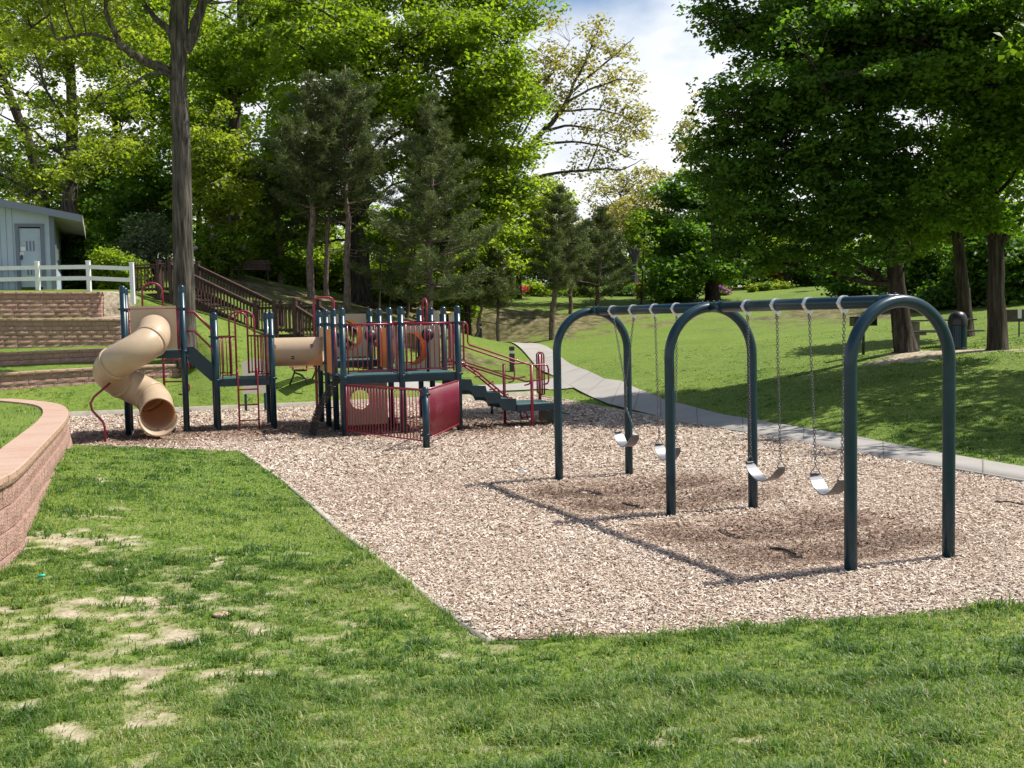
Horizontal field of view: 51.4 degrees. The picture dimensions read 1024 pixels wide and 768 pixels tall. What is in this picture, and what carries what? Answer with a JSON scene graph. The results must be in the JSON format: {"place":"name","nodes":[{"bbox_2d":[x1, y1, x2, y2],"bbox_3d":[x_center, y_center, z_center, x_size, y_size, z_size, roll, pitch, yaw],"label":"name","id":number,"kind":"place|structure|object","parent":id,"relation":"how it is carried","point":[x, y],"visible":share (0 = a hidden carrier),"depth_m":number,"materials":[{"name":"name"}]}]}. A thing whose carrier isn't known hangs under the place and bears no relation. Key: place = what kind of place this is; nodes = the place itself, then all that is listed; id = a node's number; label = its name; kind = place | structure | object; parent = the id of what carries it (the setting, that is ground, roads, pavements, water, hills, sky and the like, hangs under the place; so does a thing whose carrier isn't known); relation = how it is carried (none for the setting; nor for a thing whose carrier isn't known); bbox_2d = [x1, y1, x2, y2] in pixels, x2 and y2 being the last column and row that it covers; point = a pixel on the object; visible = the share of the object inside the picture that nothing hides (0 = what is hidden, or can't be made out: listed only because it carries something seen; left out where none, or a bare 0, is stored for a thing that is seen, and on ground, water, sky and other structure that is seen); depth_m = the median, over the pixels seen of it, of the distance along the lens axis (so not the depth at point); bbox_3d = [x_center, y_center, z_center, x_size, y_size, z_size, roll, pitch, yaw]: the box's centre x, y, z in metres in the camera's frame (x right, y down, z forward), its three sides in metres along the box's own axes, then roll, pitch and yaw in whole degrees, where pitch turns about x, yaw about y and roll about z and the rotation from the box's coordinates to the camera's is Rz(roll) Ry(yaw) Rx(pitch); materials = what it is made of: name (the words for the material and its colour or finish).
{"place":"outdoors","nodes":[
{"label":"outdoors","id":0,"kind":"place"},
{"bbox_2d":[0,270,1023,767],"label":"lawn","id":1,"kind":"structure","parent":0,"point":[592,340],"depth_m":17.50,"materials":[{"name":"green plant"}]},
{"bbox_2d":[0,399,72,570],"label":"planter wall","id":2,"kind":"structure","parent":1,"relation":"on","point":[31,456],"depth_m":11.59,"materials":[{"name":"stone"}]},
{"bbox_2d":[0,402,42,447],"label":"planter lawn","id":3,"kind":"structure","parent":2,"relation":"in","point":[11,428],"depth_m":18.26,"materials":[{"name":"green plant"}]},
{"bbox_2d":[0,199,85,289],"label":"park shed","id":4,"kind":"structure","parent":1,"relation":"on","point":[27,226],"depth_m":37.75,"materials":[{"name":"blue"}]},
{"bbox_2d":[19,228,42,286],"bbox_3d":[-17.089,-4.481,37.813,0.694,2.070,0.095,-3,4,-21],"label":"door","id":5,"kind":"structure","parent":4,"relation":"in","point":[29,238],"depth_m":37.79,"materials":[{"name":"grey"}]},
{"bbox_2d":[0,292,104,317],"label":"terrace wall","id":6,"kind":"structure","parent":1,"relation":"on","point":[19,304],"depth_m":35.76,"materials":[{"name":"brown stone"}]},
{"bbox_2d":[0,348,104,366],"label":"terrace wall","id":7,"kind":"structure","parent":1,"relation":"on","point":[45,356],"depth_m":31.90,"materials":[{"name":"brown stone"}]},
{"bbox_2d":[0,2,106,289],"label":"oak tree","id":8,"kind":"object","parent":1,"relation":"on","point":[17,117],"visible":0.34,"depth_m":51.77,"materials":[{"name":"green plant"}]},
{"bbox_2d":[0,318,130,348],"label":"terrace wall","id":9,"kind":"structure","parent":1,"relation":"on","point":[25,326],"depth_m":34.79,"materials":[{"name":"brown stone"}]},
{"bbox_2d":[0,261,135,303],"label":"rail fence","id":10,"kind":"object","parent":1,"relation":"on","point":[37,267],"visible":0.9,"depth_m":37.12,"materials":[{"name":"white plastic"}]},
{"bbox_2d":[0,168,144,265],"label":"understory tree","id":11,"kind":"object","parent":1,"relation":"on","point":[82,183],"visible":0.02,"depth_m":61.51,"materials":[{"name":"green plant"}]},
{"bbox_2d":[0,0,169,289],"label":"maple tree","id":12,"kind":"object","parent":1,"relation":"on","point":[70,173],"visible":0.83,"depth_m":44.93,"materials":[{"name":"green plant"}]},
{"bbox_2d":[0,364,180,389],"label":"terrace wall","id":13,"kind":"structure","parent":1,"relation":"on","point":[10,380],"depth_m":30.42,"materials":[{"name":"brown stone"}]},
{"bbox_2d":[61,226,120,289],"bbox_3d":[-18.057,-5.138,45.649,2.777,3.306,2.621,1,4,28],"label":"shrub","id":14,"kind":"object","parent":1,"relation":"on","point":[88,244],"visible":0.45,"depth_m":45.32,"materials":[{"name":"green plant"}]},
{"bbox_2d":[12,12,209,252],"bbox_3d":[-20.384,-11.820,55.107,9.922,15.539,11.824,-1,3,0],"label":"beech tree","id":15,"kind":"object","parent":1,"relation":"on","point":[158,102],"visible":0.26,"depth_m":54.99,"materials":[{"name":"green plant"}]},
{"bbox_2d":[86,246,150,289],"bbox_3d":[-15.032,-4.305,40.838,2.531,1.986,2.324,-1,3,0],"label":"shrub","id":16,"kind":"object","parent":1,"relation":"on","point":[107,257],"visible":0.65,"depth_m":40.22,"materials":[{"name":"green plant"}]},
{"bbox_2d":[0,0,277,367],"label":"maple tree","id":17,"kind":"object","parent":1,"relation":"on","point":[182,39],"visible":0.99,"depth_m":32.25,"materials":[{"name":"grey plant"}]},
{"bbox_2d":[77,141,205,258],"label":"beech tree","id":18,"kind":"object","parent":1,"relation":"on","point":[150,191],"visible":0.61,"depth_m":48.81,"materials":[{"name":"green plant"}]},
{"bbox_2d":[111,206,172,285],"bbox_3d":[-15.340,-5.618,44.855,2.975,3.681,2.983,-3,4,-22],"label":"shrub","id":19,"kind":"object","parent":1,"relation":"on","point":[149,237],"visible":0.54,"depth_m":44.36,"materials":[{"name":"green plant"}]},
{"bbox_2d":[65,0,235,152],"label":"understory tree","id":20,"kind":"object","parent":1,"relation":"on","point":[164,5],"visible":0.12,"depth_m":61.44,"materials":[{"name":"green plant"}]},
{"bbox_2d":[127,14,264,257],"bbox_3d":[-17.920,-13.671,61.027,7.263,15.406,8.938,-3,4,-26],"label":"understory tree","id":21,"kind":"object","parent":1,"relation":"on","point":[204,37],"visible":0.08,"depth_m":60.27,"materials":[{"name":"green plant"}]},
{"bbox_2d":[158,99,266,277],"bbox_3d":[-12.198,-7.795,43.559,4.191,7.384,3.828,-1,3,0],"label":"maple sapling","id":22,"kind":"object","parent":1,"relation":"on","point":[215,165],"visible":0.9,"depth_m":42.96,"materials":[{"name":"green plant"}]},
{"bbox_2d":[193,218,256,277],"bbox_3d":[-11.896,-5.535,43.751,2.745,2.634,2.588,2,5,44],"label":"shrub","id":23,"kind":"object","parent":1,"relation":"on","point":[209,246],"visible":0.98,"depth_m":43.26,"materials":[{"name":"green plant"}]},
{"bbox_2d":[150,0,333,230],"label":"oak tree","id":24,"kind":"object","parent":1,"relation":"on","point":[241,63],"visible":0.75,"depth_m":51.55,"materials":[{"name":"green plant"}]},
{"bbox_2d":[191,115,299,256],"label":"understory tree","id":25,"kind":"object","parent":1,"relation":"on","point":[261,132],"visible":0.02,"depth_m":57.94,"materials":[{"name":"green plant"}]},
{"bbox_2d":[232,259,271,281],"bbox_3d":[-10.659,-4.673,43.680,1.500,0.940,0.670,-2,4,-20],"label":"park bench","id":26,"kind":"object","parent":1,"relation":"on","point":[257,265],"visible":0.98,"depth_m":43.86,"materials":[{"name":"brown wood"}]},
{"bbox_2d":[129,259,376,369],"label":"timber stairs","id":27,"kind":"structure","parent":1,"relation":"on","point":[300,314],"depth_m":37.05,"materials":[{"name":"brown wood"}]},
{"bbox_2d":[242,358,266,410],"bbox_3d":[-6.887,0.221,28.488,0.682,1.820,0.084,-4,4,-34],"label":"notice board","id":28,"kind":"object","parent":1,"relation":"on","point":[262,388],"visible":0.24,"depth_m":28.37,"materials":[{"name":"beige plastic"}]},
{"bbox_2d":[235,239,293,282],"bbox_3d":[-11.867,-5.584,49.688,3.431,2.380,3.005,-1,3,0],"label":"shrub","id":29,"kind":"object","parent":1,"relation":"on","point":[264,254],"visible":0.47,"depth_m":49.17,"materials":[{"name":"green plant"}]},
{"bbox_2d":[232,136,321,283],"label":"pine tree","id":30,"kind":"object","parent":1,"relation":"on","point":[275,205],"visible":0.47,"depth_m":49.23,"materials":[{"name":"green plant"}]},
{"bbox_2d":[74,444,494,642],"bbox_3d":[-5.075,1.487,16.948,3.292,0.212,20.785,-4,4,-37],"label":"edging","id":31,"kind":"object","parent":1,"relation":"on","point":[324,515],"visible":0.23,"depth_m":10.10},
{"bbox_2d":[69,391,536,416],"bbox_3d":[-6.208,0.680,29.689,14.705,0.330,0.413,-2,4,-18],"label":"edging","id":32,"kind":"object","parent":1,"relation":"on","point":[196,408],"visible":0.14,"depth_m":29.21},
{"bbox_2d":[274,251,335,288],"bbox_3d":[-10.794,-5.413,51.604,4.141,2.300,3.838,-1,3,0],"label":"shrub","id":33,"kind":"object","parent":1,"relation":"on","point":[298,276],"visible":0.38,"depth_m":51.08,"materials":[{"name":"green plant"}]},
{"bbox_2d":[289,365,324,384],"bbox_3d":[-6.016,-0.465,31.484,0.670,0.940,1.500,0,4,20],"label":"picnic table","id":34,"kind":"object","parent":1,"relation":"on","point":[300,369],"visible":0.38,"depth_m":30.94,"materials":[{"name":"brown wood"}]},
{"bbox_2d":[247,69,366,298],"bbox_3d":[-8.069,-7.895,42.741,4.424,9.483,4.513,-3,4,-30],"label":"pine tree","id":35,"kind":"object","parent":1,"relation":"on","point":[294,139],"visible":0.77,"depth_m":42.07,"materials":[{"name":"green plant"}]},
{"bbox_2d":[226,0,389,248],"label":"understory tree","id":36,"kind":"object","parent":1,"relation":"on","point":[329,18],"visible":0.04,"depth_m":62.08,"materials":[{"name":"green plant"}]},
{"bbox_2d":[284,225,344,257],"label":"understory tree","id":37,"kind":"object","parent":1,"relation":"on","point":[342,236],"visible":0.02,"depth_m":74.71,"materials":[{"name":"green plant"}]},
{"bbox_2d":[303,240,343,292],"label":"shrub","id":38,"kind":"object","parent":1,"relation":"on","point":[336,280],"visible":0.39,"depth_m":52.91,"materials":[{"name":"green plant"}]},
{"bbox_2d":[282,125,367,298],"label":"pine tree","id":39,"kind":"object","parent":1,"relation":"on","point":[340,216],"visible":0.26,"depth_m":44.01,"materials":[{"name":"green plant"}]},
{"bbox_2d":[269,65,404,305],"bbox_3d":[-6.763,-7.853,42.697,5.413,9.998,5.230,-1,3,0],"label":"pine tree","id":40,"kind":"object","parent":1,"relation":"on","point":[364,164],"visible":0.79,"depth_m":42.10,"materials":[{"name":"green plant"}]},
{"bbox_2d":[233,0,511,309],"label":"maple tree","id":41,"kind":"object","parent":1,"relation":"on","point":[361,33],"visible":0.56,"depth_m":46.96,"materials":[{"name":"green plant"}]},
{"bbox_2d":[351,206,396,307],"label":"thin tree","id":42,"kind":"object","parent":1,"relation":"on","point":[373,234],"visible":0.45,"depth_m":45.52,"materials":[{"name":"green plant"}]},
{"bbox_2d":[370,250,422,305],"bbox_3d":[-5.739,-5.525,53.880,4.428,3.344,4.064,-1,3,0],"label":"shrub","id":43,"kind":"object","parent":1,"relation":"on","point":[375,292],"visible":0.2,"depth_m":52.89,"materials":[{"name":"green plant"}]},
{"bbox_2d":[380,203,434,318],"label":"thin tree","id":44,"kind":"object","parent":1,"relation":"on","point":[404,214],"visible":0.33,"depth_m":43.51,"materials":[{"name":"green plant"}]},
{"bbox_2d":[348,89,502,324],"bbox_3d":[-3.346,-6.605,41.763,6.186,9.835,5.992,-3,4,-24],"label":"pine tree","id":45,"kind":"object","parent":1,"relation":"on","point":[429,205],"visible":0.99,"depth_m":41.15,"materials":[{"name":"green plant"}]},
{"bbox_2d":[412,291,482,332],"bbox_3d":[-2.924,-3.818,49.773,3.346,4.127,2.946,-2,4,-16],"label":"shrub","id":46,"kind":"object","parent":1,"relation":"on","point":[473,308],"visible":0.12,"depth_m":49.41,"materials":[{"name":"green plant"}]},
{"bbox_2d":[389,146,518,257],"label":"understory tree","id":47,"kind":"object","parent":1,"relation":"on","point":[403,196],"visible":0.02,"depth_m":60.86,"materials":[{"name":"green plant"}]},
{"bbox_2d":[395,194,542,334],"bbox_3d":[-1.927,-5.087,47.328,6.678,6.702,5.107,-1,3,0],"label":"maple tree","id":48,"kind":"object","parent":1,"relation":"on","point":[513,234],"visible":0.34,"depth_m":46.94,"materials":[{"name":"green plant"}]},
{"bbox_2d":[379,0,571,261],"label":"maple tree","id":49,"kind":"object","parent":1,"relation":"on","point":[487,115],"visible":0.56,"depth_m":48.84,"materials":[{"name":"green plant"}]},
{"bbox_2d":[387,378,575,390],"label":"path","id":50,"kind":"structure","parent":1,"relation":"on","point":[521,386],"depth_m":33.73,"materials":[{"name":"concrete"}]},
{"bbox_2d":[452,270,517,336],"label":"pine tree","id":51,"kind":"object","parent":1,"relation":"on","point":[491,284],"visible":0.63,"depth_m":45.06,"materials":[{"name":"green plant"}]},
{"bbox_2d":[28,449,947,762],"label":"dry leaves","id":52,"kind":"object","parent":1,"relation":"on","point":[406,615],"visible":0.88,"depth_m":7.96,"materials":[{"name":"brown plant"}]},
{"bbox_2d":[468,242,524,340],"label":"pine tree","id":53,"kind":"object","parent":1,"relation":"on","point":[503,291],"visible":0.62,"depth_m":45.59,"materials":[{"name":"green plant"}]},
{"bbox_2d":[2,138,1023,287],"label":"wood","id":54,"kind":"object","parent":1,"relation":"on","point":[638,273],"visible":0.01,"depth_m":97.95,"materials":[{"name":"green plant"}]},
{"bbox_2d":[522,278,551,296],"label":"shrub","id":55,"kind":"object","parent":1,"relation":"on","point":[537,288],"visible":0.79,"depth_m":62.40,"materials":[{"name":"green plant"}]},
{"bbox_2d":[500,172,581,298],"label":"oak tree","id":56,"kind":"object","parent":1,"relation":"on","point":[536,202],"visible":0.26,"depth_m":59.33,"materials":[{"name":"green plant"}]},
{"bbox_2d":[68,395,1023,638],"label":"wood chip bed","id":57,"kind":"object","parent":1,"relation":"in","point":[740,521],"visible":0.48,"depth_m":11.99,"materials":[{"name":"brown wood"}]},
{"bbox_2d":[89,282,569,448],"bbox_3d":[-3.729,-0.583,22.861,9.949,3.471,7.318,-1,3,0],"label":"climbing structure","id":58,"kind":"object","parent":57,"relation":"on","point":[153,335],"visible":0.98,"depth_m":22.74,"materials":[{"name":"green plastic"}]},
{"bbox_2d":[553,292,955,571],"bbox_3d":[2.348,0.337,12.508,1.245,2.630,6.312,-3,4,-22],"label":"swing set","id":59,"kind":"object","parent":57,"relation":"on","point":[875,306],"visible":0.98,"depth_m":10.76,"materials":[{"name":"teal metal"}]},
{"bbox_2d":[612,318,638,446],"bbox_3d":[1.547,-0.033,14.486,0.150,1.780,0.607,-3,4,-22],"label":"swing","id":60,"kind":"object","parent":59,"relation":"hanging from","point":[620,439],"visible":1,"depth_m":14.49,"materials":[{"name":"black rubber"}]},
{"bbox_2d":[654,317,680,460],"bbox_3d":[1.953,0.049,13.445,0.150,1.834,0.559,-2,4,-18],"label":"swing","id":61,"kind":"object","parent":59,"relation":"hanging from","point":[659,449],"visible":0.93,"depth_m":13.64,"materials":[{"name":"grey metal"}]},
{"bbox_2d":[746,314,785,481],"bbox_3d":[2.748,0.145,11.583,0.158,1.834,0.553,-3,4,-29],"label":"swing","id":62,"kind":"object","parent":59,"relation":"hanging from","point":[754,472],"visible":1,"depth_m":11.67,"materials":[{"name":"grey metal"}]},
{"bbox_2d":[808,313,845,494],"bbox_3d":[3.145,0.195,10.587,0.150,1.828,0.559,-2,4,-16],"label":"swing","id":63,"kind":"object","parent":59,"relation":"hanging from","point":[819,484],"visible":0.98,"depth_m":10.73,"materials":[{"name":"grey metal"}]},
{"bbox_2d":[514,281,601,297],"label":"shrub","id":64,"kind":"object","parent":1,"relation":"on","point":[562,291],"visible":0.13,"depth_m":64.50,"materials":[{"name":"green plant"}]},
{"bbox_2d":[521,181,597,339],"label":"pine tree","id":65,"kind":"object","parent":1,"relation":"on","point":[555,259],"visible":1,"depth_m":47.49,"materials":[{"name":"green plant"}]},
{"bbox_2d":[544,205,596,313],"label":"pine tree","id":66,"kind":"object","parent":1,"relation":"on","point":[578,228],"visible":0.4,"depth_m":53.44,"materials":[{"name":"green plant"}]},
{"bbox_2d":[512,224,644,283],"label":"understory tree","id":67,"kind":"object","parent":1,"relation":"on","point":[536,274],"visible":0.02,"depth_m":76.86,"materials":[{"name":"green plant"}]},
{"bbox_2d":[513,275,646,297],"bbox_3d":[3.114,-5.719,64.695,12.486,1.802,1.340,-3,4,-24],"label":"chain link fence","id":68,"kind":"object","parent":1,"relation":"on","point":[535,277],"visible":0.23,"depth_m":64.28,"materials":[{"name":"black metal"}]},
{"bbox_2d":[495,8,665,203],"bbox_3d":[3.317,-12.307,57.479,10.737,15.816,4.860,-1,3,0],"label":"oak tree","id":69,"kind":"object","parent":1,"relation":"on","point":[576,70],"visible":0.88,"depth_m":57.03,"materials":[{"name":"green plant"}]},
{"bbox_2d":[553,205,634,305],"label":"pine tree","id":70,"kind":"object","parent":1,"relation":"on","point":[605,251],"visible":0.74,"depth_m":57.18,"materials":[{"name":"green plant"}]},
{"bbox_2d":[600,283,636,296],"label":"shrub","id":71,"kind":"object","parent":1,"relation":"on","point":[625,290],"visible":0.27,"depth_m":68.73,"materials":[{"name":"green plant"}]},
{"bbox_2d":[573,178,673,287],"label":"elm tree","id":72,"kind":"object","parent":1,"relation":"on","point":[634,253],"visible":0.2,"depth_m":75.49,"materials":[{"name":"green plant"}]},
{"bbox_2d":[574,163,674,281],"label":"elm tree","id":73,"kind":"object","parent":1,"relation":"on","point":[627,189],"visible":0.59,"depth_m":81.05,"materials":[{"name":"green plant"}]},
{"bbox_2d":[619,207,659,303],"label":"thin tree","id":74,"kind":"object","parent":1,"relation":"on","point":[636,238],"visible":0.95,"depth_m":59.40,"materials":[{"name":"green plant"}]},
{"bbox_2d":[622,237,704,288],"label":"understory tree","id":75,"kind":"object","parent":1,"relation":"on","point":[640,259],"visible":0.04,"depth_m":87.54,"materials":[{"name":"green plant"}]},
{"bbox_2d":[644,273,705,302],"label":"shrub","id":76,"kind":"object","parent":1,"relation":"on","point":[680,298],"visible":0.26,"depth_m":61.39,"materials":[{"name":"green plant"}]},
{"bbox_2d":[668,91,703,281],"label":"poplar tree","id":77,"kind":"object","parent":1,"relation":"on","point":[681,146],"visible":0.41,"depth_m":73.94,"materials":[{"name":"green plant"}]},
{"bbox_2d":[627,165,762,303],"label":"maple tree","id":78,"kind":"object","parent":1,"relation":"on","point":[675,251],"visible":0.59,"depth_m":59.00,"materials":[{"name":"green plant"}]},
{"bbox_2d":[497,610,951,642],"bbox_3d":[4.717,1.795,8.580,9.914,0.195,0.318,-2,4,-12],"label":"edging","id":79,"kind":"object","parent":1,"relation":"on","point":[723,627],"visible":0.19,"depth_m":7.84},
{"bbox_2d":[715,190,796,289],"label":"elm tree","id":80,"kind":"object","parent":1,"relation":"on","point":[762,279],"visible":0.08,"depth_m":82.02,"materials":[{"name":"green plant"}]},
{"bbox_2d":[755,281,774,290],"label":"shrub","id":81,"kind":"object","parent":1,"relation":"on","point":[767,286],"visible":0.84,"depth_m":73.45,"materials":[{"name":"green plant"}]},
{"bbox_2d":[761,278,795,289],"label":"shrub","id":82,"kind":"object","parent":1,"relation":"on","point":[784,285],"visible":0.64,"depth_m":75.25,"materials":[{"name":"green plant"}]},
{"bbox_2d":[535,395,1023,482],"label":"edging","id":83,"kind":"object","parent":1,"relation":"on","point":[961,470],"visible":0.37,"depth_m":17.17,"materials":[{"name":"grey concrete"}]},
{"bbox_2d":[748,216,860,286],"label":"maple tree","id":84,"kind":"object","parent":1,"relation":"on","point":[787,278],"visible":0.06,"depth_m":79.18,"materials":[{"name":"green plant"}]},
{"bbox_2d":[783,254,839,285],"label":"shrub","id":85,"kind":"object","parent":1,"relation":"on","point":[804,278],"visible":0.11,"depth_m":79.13,"materials":[{"name":"green plant"}]},
{"bbox_2d":[668,0,996,352],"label":"maple tree","id":86,"kind":"object","parent":1,"relation":"on","point":[826,59],"visible":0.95,"depth_m":25.80,"materials":[{"name":"green plant"}]},
{"bbox_2d":[820,255,886,296],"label":"evergreen tree","id":87,"kind":"object","parent":1,"relation":"on","point":[840,287],"visible":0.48,"depth_m":50.85,"materials":[{"name":"green plant"}]},
{"bbox_2d":[849,316,876,354],"bbox_3d":[9.565,-1.261,28.991,0.630,1.160,0.425,-1,3,0],"label":"pedestal grill","id":88,"kind":"object","parent":1,"relation":"on","point":[853,320],"visible":0.53,"depth_m":28.97,"materials":[{"name":"black metal"}]},
{"bbox_2d":[871,237,953,295],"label":"evergreen tree","id":89,"kind":"object","parent":1,"relation":"on","point":[926,268],"visible":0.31,"depth_m":46.06,"materials":[{"name":"green plant"}]},
{"bbox_2d":[807,216,1023,290],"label":"conifer tree","id":90,"kind":"object","parent":1,"relation":"on","point":[823,281],"visible":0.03,"depth_m":67.12,"materials":[{"name":"green plant"}]},
{"bbox_2d":[891,319,984,347],"bbox_3d":[11.754,-1.361,29.487,1.900,0.850,1.730,-1,3,0],"label":"picnic table","id":91,"kind":"object","parent":1,"relation":"on","point":[918,332],"visible":0.34,"depth_m":29.09,"materials":[{"name":"brown"}]},
{"bbox_2d":[908,278,983,311],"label":"evergreen tree","id":92,"kind":"object","parent":1,"relation":"on","point":[939,296],"visible":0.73,"depth_m":44.17,"materials":[{"name":"green plant"}]},
{"bbox_2d":[869,116,1023,336],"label":"maple tree","id":93,"kind":"object","parent":1,"relation":"on","point":[954,239],"visible":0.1,"depth_m":32.74,"materials":[{"name":"green plant"}]},
{"bbox_2d":[876,0,1023,350],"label":"maple tree","id":94,"kind":"object","parent":1,"relation":"on","point":[984,162],"visible":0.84,"depth_m":25.08,"materials":[{"name":"green plant"}]},
{"bbox_2d":[948,311,967,349],"bbox_3d":[11.708,-1.413,27.981,0.490,1.000,0.490,-1,3,0],"label":"litter bin","id":95,"kind":"object","parent":1,"relation":"on","point":[957,323],"visible":0.81,"depth_m":27.78,"materials":[{"name":"teal plastic"}]},
{"bbox_2d":[939,226,1023,305],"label":"evergreen tree","id":96,"kind":"object","parent":1,"relation":"on","point":[976,251],"visible":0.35,"depth_m":42.82,"materials":[{"name":"green plant"}]},
{"bbox_2d":[973,242,1023,307],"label":"evergreen tree","id":97,"kind":"object","parent":1,"relation":"on","point":[1014,271],"visible":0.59,"depth_m":41.30,"materials":[{"name":"green plant"}]},
{"bbox_2d":[980,0,1023,78],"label":"maple tree","id":98,"kind":"object","parent":1,"relation":"on","point":[1012,51],"visible":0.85,"depth_m":22.59,"materials":[{"name":"green plant"}]},
{"bbox_2d":[1006,309,1023,321],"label":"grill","id":99,"kind":"object","parent":1,"relation":"on","point":[1012,315],"visible":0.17,"depth_m":30.87,"materials":[{"name":"grey metal"}]},
{"bbox_2d":[0,0,1023,286],"label":"sky","id":100,"kind":"structure","parent":0,"point":[671,58],"materials":[{"name":"white"}]},
{"bbox_2d":[507,342,1023,479],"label":"path","id":101,"kind":"structure","parent":0,"point":[608,391],"depth_m":22.08,"materials":[{"name":"concrete"}]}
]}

